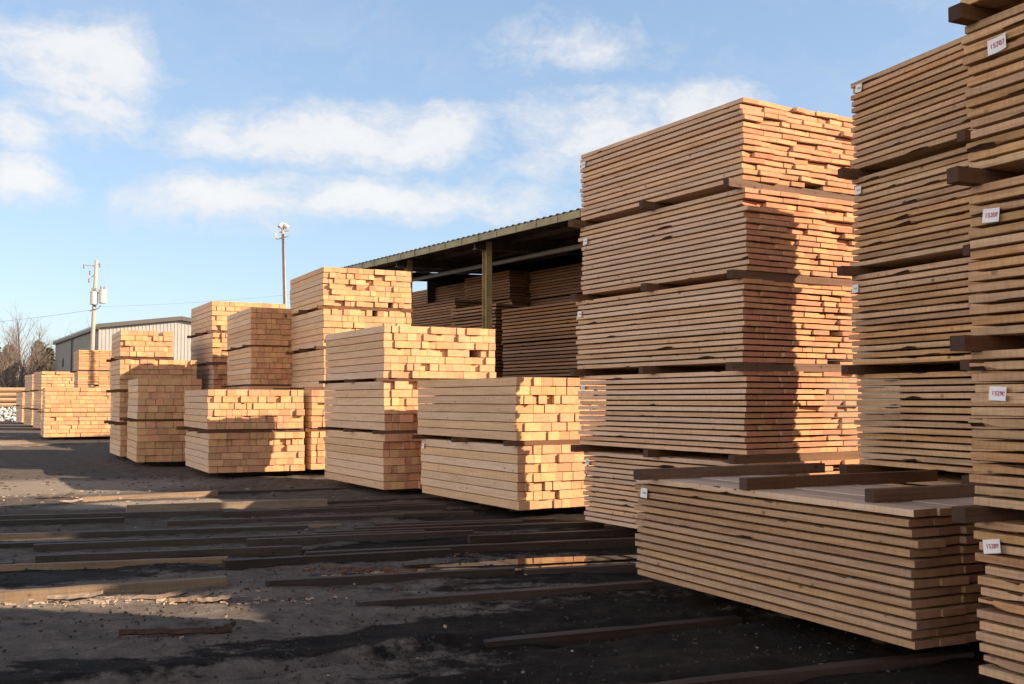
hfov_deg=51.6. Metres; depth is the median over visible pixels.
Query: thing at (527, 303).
lumber pack
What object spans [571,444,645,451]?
bolster
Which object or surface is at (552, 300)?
lumber pack
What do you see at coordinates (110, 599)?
wood debris
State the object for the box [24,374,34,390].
lumber pack
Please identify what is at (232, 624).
bark slab
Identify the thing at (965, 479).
bolster
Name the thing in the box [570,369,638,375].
bolster
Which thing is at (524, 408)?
lumber pack
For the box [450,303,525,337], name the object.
lumber pack
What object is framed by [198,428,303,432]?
bolster
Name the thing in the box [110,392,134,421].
lumber pack
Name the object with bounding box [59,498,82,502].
bark slab
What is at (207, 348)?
lumber pack
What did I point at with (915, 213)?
lumber pack
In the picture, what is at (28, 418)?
lumber pack
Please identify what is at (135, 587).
runner timber
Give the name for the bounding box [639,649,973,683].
runner timber
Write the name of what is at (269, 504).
runner timber
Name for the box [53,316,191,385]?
metal building
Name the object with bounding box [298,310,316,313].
bolster
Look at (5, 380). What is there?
bare tree
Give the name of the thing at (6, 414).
stone rubble
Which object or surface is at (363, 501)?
runner timber
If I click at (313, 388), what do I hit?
bolster
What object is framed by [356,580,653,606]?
runner timber
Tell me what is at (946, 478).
lumber pack
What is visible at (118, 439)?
lumber pack
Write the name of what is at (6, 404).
log
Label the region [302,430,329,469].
lumber pack
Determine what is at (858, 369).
bolster
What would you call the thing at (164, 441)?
lumber pack
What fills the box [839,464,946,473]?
bolster
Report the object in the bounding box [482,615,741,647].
runner timber
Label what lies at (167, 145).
sky
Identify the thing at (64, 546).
runner timber
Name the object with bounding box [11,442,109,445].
runner timber
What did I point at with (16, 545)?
runner timber
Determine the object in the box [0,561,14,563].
runner timber
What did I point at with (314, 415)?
lumber pack
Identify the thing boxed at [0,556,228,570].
runner timber
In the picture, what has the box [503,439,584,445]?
bolster
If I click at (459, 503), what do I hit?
runner timber
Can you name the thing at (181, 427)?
bolster
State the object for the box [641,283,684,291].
bolster
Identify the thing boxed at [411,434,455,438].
bolster
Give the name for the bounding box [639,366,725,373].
bolster
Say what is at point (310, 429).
bolster
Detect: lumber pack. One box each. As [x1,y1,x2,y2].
[16,392,33,404]
[16,406,25,421]
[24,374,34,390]
[24,392,33,407]
[24,409,34,424]
[33,371,74,389]
[33,391,43,408]
[33,410,41,427]
[40,413,110,436]
[42,388,112,411]
[73,350,111,370]
[74,371,109,387]
[110,359,196,389]
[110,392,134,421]
[110,424,127,456]
[111,330,172,357]
[127,379,201,418]
[127,421,186,461]
[184,389,304,428]
[185,430,304,472]
[191,301,285,335]
[191,333,227,363]
[197,365,227,389]
[225,386,291,389]
[227,307,297,349]
[227,347,303,385]
[290,267,410,314]
[290,349,330,387]
[291,309,410,350]
[297,390,335,427]
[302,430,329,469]
[324,381,433,430]
[324,430,424,489]
[325,325,495,380]
[412,290,426,308]
[412,299,481,327]
[417,377,605,440]
[421,438,592,509]
[435,283,467,302]
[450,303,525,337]
[464,270,532,303]
[481,299,532,306]
[492,340,517,373]
[502,301,584,343]
[502,339,584,377]
[529,263,583,299]
[530,296,570,305]
[576,278,859,369]
[578,187,861,295]
[578,371,861,454]
[580,97,856,221]
[583,450,858,528]
[634,475,997,649]
[849,257,994,366]
[850,35,976,170]
[850,146,980,268]
[854,371,1023,473]
[881,471,970,486]
[960,0,1023,10]
[961,3,1023,172]
[968,175,1023,336]
[968,349,1023,509]
[974,520,1023,683]
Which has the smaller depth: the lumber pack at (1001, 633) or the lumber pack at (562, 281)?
the lumber pack at (1001, 633)
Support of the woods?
on the ground
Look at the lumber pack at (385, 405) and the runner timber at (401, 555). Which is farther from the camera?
the lumber pack at (385, 405)
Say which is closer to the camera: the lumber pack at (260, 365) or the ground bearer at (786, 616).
the ground bearer at (786, 616)
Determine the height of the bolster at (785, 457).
0.086 m
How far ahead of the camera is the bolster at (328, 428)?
20.42 m
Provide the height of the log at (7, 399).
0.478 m
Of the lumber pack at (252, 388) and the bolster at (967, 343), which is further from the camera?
the lumber pack at (252, 388)
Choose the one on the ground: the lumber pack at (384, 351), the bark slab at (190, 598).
the bark slab at (190, 598)
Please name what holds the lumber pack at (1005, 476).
on the bolster
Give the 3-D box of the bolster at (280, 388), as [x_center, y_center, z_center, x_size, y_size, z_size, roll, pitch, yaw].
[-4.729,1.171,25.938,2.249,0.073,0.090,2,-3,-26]
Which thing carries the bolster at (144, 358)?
on the lumber pack at (123, 372)
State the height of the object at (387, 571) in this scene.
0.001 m
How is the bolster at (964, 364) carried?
on the lumber pack at (931, 435)
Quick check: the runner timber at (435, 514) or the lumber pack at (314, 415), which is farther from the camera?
the lumber pack at (314, 415)
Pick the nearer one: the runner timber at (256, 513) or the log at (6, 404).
the runner timber at (256, 513)
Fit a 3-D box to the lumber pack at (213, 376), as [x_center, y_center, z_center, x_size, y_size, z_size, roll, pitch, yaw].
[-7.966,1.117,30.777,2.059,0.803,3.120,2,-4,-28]
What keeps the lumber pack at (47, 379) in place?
on the bolster
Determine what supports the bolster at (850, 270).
on the lumber pack at (919, 315)
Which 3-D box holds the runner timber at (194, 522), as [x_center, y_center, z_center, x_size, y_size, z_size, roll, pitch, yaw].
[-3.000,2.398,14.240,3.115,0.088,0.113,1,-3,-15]
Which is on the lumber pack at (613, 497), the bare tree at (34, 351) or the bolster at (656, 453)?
the bolster at (656, 453)
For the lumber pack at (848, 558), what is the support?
on the ground bearer at (786, 616)
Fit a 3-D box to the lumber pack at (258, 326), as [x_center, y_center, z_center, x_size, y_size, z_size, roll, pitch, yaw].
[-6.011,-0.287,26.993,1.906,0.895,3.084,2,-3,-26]
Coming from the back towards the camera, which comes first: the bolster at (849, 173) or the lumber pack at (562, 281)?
the lumber pack at (562, 281)
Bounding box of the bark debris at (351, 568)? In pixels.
[85,552,519,605]
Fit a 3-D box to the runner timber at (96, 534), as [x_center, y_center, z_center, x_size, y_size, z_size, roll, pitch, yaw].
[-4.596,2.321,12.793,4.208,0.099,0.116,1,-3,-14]
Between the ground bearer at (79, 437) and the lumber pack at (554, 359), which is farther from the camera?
the ground bearer at (79, 437)
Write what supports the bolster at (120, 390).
on the lumber pack at (119, 404)
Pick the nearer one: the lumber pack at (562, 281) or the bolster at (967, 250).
the bolster at (967, 250)
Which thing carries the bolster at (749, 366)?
on the lumber pack at (753, 412)
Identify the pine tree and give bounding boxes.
[0,345,18,392]
[29,339,49,372]
[46,347,54,370]
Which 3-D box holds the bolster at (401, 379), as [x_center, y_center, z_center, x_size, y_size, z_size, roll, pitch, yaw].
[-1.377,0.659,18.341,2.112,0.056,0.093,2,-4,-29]
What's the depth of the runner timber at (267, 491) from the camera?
18.67 m
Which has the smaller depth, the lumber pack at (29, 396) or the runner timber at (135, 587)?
the runner timber at (135, 587)
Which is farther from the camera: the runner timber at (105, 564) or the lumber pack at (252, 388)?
the lumber pack at (252, 388)
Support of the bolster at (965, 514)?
on the lumber pack at (1001, 633)
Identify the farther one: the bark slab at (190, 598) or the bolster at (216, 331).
the bolster at (216, 331)
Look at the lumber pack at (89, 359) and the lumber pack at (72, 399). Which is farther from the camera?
the lumber pack at (89, 359)
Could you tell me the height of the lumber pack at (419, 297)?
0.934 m
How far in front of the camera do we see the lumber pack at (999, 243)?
5.69 m
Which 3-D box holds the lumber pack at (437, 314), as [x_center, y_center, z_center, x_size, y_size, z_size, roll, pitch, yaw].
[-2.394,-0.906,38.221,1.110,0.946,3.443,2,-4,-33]
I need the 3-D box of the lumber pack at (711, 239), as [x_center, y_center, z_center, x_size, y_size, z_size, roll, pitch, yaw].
[2.330,-1.057,12.450,1.707,0.846,3.072,2,-4,-30]
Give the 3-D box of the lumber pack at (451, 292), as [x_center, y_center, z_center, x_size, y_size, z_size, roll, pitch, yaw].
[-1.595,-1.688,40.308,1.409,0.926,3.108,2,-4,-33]
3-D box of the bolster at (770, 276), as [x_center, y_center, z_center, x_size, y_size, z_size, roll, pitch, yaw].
[2.987,-0.661,11.143,1.838,0.086,0.092,2,-4,-30]
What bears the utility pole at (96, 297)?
on the ground
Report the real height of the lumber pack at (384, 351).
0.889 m
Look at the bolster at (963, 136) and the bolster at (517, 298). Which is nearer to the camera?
the bolster at (963, 136)
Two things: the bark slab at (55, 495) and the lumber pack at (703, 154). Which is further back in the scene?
the bark slab at (55, 495)
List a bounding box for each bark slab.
[39,491,74,496]
[47,590,102,599]
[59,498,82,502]
[119,627,231,635]
[137,589,187,599]
[169,589,213,602]
[193,594,231,602]
[214,620,235,631]
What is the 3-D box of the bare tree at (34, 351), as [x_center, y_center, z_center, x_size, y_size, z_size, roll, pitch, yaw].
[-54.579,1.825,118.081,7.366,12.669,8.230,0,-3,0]
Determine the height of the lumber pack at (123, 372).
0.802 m
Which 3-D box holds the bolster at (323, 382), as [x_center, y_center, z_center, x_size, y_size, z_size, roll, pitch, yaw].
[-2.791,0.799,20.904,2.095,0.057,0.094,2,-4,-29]
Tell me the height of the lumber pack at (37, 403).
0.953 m
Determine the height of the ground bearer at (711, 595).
0.117 m
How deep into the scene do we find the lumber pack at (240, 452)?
22.23 m
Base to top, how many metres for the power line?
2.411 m
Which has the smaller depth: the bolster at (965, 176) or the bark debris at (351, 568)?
the bolster at (965, 176)
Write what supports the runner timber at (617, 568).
on the ground
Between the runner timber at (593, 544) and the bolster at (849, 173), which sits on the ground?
the runner timber at (593, 544)
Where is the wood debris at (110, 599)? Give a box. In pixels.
[0,438,823,675]
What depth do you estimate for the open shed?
32.69 m
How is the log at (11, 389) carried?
on the log at (8, 394)
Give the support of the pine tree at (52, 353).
on the ground
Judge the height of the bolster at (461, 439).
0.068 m
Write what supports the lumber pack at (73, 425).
on the ground bearer at (79, 437)
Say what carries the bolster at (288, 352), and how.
on the lumber pack at (308, 369)
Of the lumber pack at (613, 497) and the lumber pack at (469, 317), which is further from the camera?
the lumber pack at (469, 317)
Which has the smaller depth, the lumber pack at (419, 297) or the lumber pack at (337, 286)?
the lumber pack at (337, 286)
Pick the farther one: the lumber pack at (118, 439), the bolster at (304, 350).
the lumber pack at (118, 439)
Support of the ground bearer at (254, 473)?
on the ground
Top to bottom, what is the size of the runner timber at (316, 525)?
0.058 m
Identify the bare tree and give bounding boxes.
[0,304,53,386]
[0,327,30,392]
[16,345,53,379]
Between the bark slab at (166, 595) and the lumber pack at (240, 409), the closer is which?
the bark slab at (166, 595)
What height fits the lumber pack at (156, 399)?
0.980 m
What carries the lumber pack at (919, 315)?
on the bolster at (964, 364)
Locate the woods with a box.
[0,330,65,392]
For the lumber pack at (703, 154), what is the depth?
11.44 m
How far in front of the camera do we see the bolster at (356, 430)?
19.15 m
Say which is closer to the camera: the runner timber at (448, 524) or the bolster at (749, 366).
the bolster at (749, 366)
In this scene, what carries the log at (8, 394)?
on the log at (7, 399)
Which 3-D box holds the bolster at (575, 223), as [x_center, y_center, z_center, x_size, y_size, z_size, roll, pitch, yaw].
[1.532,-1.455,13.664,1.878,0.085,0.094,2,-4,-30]
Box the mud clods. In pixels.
[0,464,981,683]
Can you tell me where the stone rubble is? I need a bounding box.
[0,406,16,421]
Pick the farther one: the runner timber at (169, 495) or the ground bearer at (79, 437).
the ground bearer at (79, 437)
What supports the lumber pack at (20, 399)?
on the bolster
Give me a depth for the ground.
7.89 m
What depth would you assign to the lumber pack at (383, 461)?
18.14 m
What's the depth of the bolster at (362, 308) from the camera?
23.59 m
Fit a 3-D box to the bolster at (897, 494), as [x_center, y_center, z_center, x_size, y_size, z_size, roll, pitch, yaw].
[2.750,0.996,6.999,1.064,0.087,0.100,2,-4,-27]
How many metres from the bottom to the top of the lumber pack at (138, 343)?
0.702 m
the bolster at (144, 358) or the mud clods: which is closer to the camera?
the mud clods
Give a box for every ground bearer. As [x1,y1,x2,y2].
[51,436,109,438]
[148,461,185,464]
[217,471,293,475]
[386,488,421,491]
[509,506,585,511]
[706,593,719,597]
[779,613,796,618]
[871,638,891,644]
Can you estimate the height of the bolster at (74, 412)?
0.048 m
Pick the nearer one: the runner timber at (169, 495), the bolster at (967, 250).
the bolster at (967, 250)
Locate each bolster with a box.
[40,412,109,412]
[75,370,109,371]
[113,389,127,391]
[114,356,173,359]
[114,422,126,424]
[129,419,187,421]
[176,426,193,429]
[188,428,200,430]
[195,333,209,335]
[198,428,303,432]
[206,330,226,332]
[206,362,227,364]
[242,345,290,346]
[243,384,290,385]
[273,388,288,389]
[285,351,299,353]
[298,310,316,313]
[299,349,320,351]
[303,387,324,389]
[305,428,325,431]
[314,346,325,349]
[317,305,412,311]
[318,427,353,429]
[319,381,346,383]
[343,429,390,431]
[344,379,375,382]
[373,430,416,433]
[374,378,449,381]
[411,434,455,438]
[451,437,573,441]
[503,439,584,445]
[507,298,528,299]
[568,219,603,227]
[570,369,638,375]
[571,294,612,301]
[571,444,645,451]
[633,463,824,479]
[639,201,675,210]
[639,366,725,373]
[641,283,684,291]
[643,449,730,456]
[723,178,857,201]
[725,362,841,371]
[727,269,859,286]
[728,451,862,463]
[739,470,937,490]
[837,266,896,275]
[838,167,879,179]
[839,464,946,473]
[841,365,972,374]
[865,483,989,502]
[947,166,1023,186]
[948,2,1001,25]
[950,335,1023,351]
[951,505,1023,523]
[956,130,978,143]
[960,359,999,369]
[961,475,993,484]
[963,244,978,255]
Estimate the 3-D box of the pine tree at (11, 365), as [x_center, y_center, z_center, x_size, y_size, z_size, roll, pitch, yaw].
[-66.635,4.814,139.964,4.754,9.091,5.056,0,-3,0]
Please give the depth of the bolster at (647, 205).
12.01 m
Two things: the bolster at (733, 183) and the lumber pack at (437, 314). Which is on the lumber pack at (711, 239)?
the bolster at (733, 183)
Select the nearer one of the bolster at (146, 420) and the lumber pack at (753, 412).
the lumber pack at (753, 412)
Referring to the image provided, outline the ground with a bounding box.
[0,419,1013,683]
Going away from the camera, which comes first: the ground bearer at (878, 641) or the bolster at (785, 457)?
the ground bearer at (878, 641)
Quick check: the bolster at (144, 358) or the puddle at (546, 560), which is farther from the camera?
the bolster at (144, 358)
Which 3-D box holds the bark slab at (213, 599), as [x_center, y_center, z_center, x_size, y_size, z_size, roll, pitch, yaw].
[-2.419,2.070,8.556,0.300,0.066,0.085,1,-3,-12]
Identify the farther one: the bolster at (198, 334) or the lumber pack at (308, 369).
the bolster at (198, 334)
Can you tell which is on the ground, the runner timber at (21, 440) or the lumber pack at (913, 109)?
the runner timber at (21, 440)
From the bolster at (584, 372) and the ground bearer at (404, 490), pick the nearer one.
the bolster at (584, 372)
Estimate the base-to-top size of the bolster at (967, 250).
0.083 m
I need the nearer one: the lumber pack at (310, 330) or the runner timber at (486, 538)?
the runner timber at (486, 538)
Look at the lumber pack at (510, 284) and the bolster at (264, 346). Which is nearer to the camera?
the bolster at (264, 346)
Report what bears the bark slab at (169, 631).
on the ground
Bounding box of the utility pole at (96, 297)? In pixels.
[83,260,106,385]
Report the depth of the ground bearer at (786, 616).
7.79 m
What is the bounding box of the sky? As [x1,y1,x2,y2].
[0,0,966,366]
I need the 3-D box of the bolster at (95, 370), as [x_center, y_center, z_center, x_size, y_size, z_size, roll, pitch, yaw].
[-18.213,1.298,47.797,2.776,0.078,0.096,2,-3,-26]
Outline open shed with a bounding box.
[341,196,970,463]
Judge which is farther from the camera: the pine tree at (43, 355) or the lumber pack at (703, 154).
the pine tree at (43, 355)
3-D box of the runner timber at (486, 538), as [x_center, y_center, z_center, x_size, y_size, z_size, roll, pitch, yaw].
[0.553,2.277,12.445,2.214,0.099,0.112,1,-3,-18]
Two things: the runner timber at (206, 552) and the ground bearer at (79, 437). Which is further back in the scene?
the ground bearer at (79, 437)
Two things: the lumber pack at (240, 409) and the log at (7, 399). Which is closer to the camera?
the lumber pack at (240, 409)
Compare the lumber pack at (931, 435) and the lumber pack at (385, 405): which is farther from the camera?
the lumber pack at (385, 405)
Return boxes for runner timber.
[0,440,48,441]
[0,508,283,519]
[0,517,123,525]
[0,525,307,539]
[0,538,138,548]
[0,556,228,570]
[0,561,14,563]
[0,575,226,603]
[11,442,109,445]
[33,529,425,551]
[35,545,301,562]
[82,491,217,501]
[126,499,326,511]
[167,514,403,525]
[207,524,341,527]
[218,487,349,493]
[222,548,452,568]
[223,504,446,517]
[247,530,473,546]
[265,566,514,586]
[305,537,639,555]
[306,501,462,507]
[316,521,603,532]
[320,511,472,517]
[327,497,439,503]
[354,520,522,529]
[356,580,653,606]
[373,518,554,525]
[468,528,640,542]
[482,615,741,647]
[522,563,640,574]
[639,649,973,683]
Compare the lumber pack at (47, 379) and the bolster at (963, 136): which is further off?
the lumber pack at (47, 379)
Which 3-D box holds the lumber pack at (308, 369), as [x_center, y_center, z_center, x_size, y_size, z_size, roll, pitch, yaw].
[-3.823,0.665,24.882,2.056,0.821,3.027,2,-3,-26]
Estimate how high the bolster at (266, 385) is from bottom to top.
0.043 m
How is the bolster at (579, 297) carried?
on the lumber pack at (717, 324)
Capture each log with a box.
[0,388,25,391]
[0,393,20,396]
[0,398,15,401]
[0,403,15,406]
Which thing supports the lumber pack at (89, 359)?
on the bolster at (95, 370)
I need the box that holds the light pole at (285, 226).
[275,222,289,308]
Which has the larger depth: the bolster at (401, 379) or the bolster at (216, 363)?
the bolster at (216, 363)
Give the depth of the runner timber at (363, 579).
9.42 m
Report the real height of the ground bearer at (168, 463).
0.098 m
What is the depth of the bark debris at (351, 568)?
10.07 m
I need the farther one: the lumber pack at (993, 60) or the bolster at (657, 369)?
the bolster at (657, 369)
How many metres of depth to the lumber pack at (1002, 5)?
5.84 m
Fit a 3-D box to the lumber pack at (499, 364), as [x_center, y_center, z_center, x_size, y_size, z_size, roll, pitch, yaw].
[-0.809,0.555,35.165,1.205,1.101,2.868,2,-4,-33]
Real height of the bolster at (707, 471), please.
0.086 m
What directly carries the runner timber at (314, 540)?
on the ground
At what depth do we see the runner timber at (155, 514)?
14.65 m
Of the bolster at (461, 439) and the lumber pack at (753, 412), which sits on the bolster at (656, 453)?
the lumber pack at (753, 412)
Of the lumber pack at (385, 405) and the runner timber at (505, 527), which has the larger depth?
the lumber pack at (385, 405)
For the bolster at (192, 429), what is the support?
on the lumber pack at (240, 452)
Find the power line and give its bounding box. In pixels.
[104,295,281,306]
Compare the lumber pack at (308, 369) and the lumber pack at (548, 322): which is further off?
the lumber pack at (548, 322)
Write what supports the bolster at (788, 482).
on the lumber pack at (848, 558)
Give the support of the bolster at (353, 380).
on the lumber pack at (385, 405)
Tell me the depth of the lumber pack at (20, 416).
72.39 m
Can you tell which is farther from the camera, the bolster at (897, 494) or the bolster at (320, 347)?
the bolster at (320, 347)
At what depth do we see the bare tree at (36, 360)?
130.03 m
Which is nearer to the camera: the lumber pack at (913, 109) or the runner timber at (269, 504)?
the lumber pack at (913, 109)
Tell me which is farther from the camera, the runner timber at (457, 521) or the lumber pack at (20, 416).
the lumber pack at (20, 416)
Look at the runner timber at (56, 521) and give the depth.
13.82 m
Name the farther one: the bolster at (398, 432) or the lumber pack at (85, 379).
the lumber pack at (85, 379)
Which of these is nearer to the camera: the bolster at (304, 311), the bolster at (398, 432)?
the bolster at (398, 432)
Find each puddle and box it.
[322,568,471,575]
[404,555,636,566]
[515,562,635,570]
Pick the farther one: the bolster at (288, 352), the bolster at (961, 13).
the bolster at (288, 352)
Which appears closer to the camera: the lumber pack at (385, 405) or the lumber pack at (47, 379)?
the lumber pack at (385, 405)
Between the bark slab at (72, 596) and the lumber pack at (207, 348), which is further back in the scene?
the lumber pack at (207, 348)
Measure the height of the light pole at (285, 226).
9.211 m
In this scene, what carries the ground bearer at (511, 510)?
on the ground
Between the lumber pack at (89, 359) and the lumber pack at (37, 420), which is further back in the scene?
the lumber pack at (37, 420)
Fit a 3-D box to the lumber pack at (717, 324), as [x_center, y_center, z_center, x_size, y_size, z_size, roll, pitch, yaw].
[2.275,-0.129,12.377,1.707,0.845,3.049,2,-4,-31]
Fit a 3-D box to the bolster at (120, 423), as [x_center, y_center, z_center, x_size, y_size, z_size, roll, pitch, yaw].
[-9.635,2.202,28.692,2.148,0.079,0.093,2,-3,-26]
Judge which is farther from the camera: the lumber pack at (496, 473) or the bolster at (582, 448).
the lumber pack at (496, 473)
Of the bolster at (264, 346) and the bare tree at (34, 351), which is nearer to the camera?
the bolster at (264, 346)

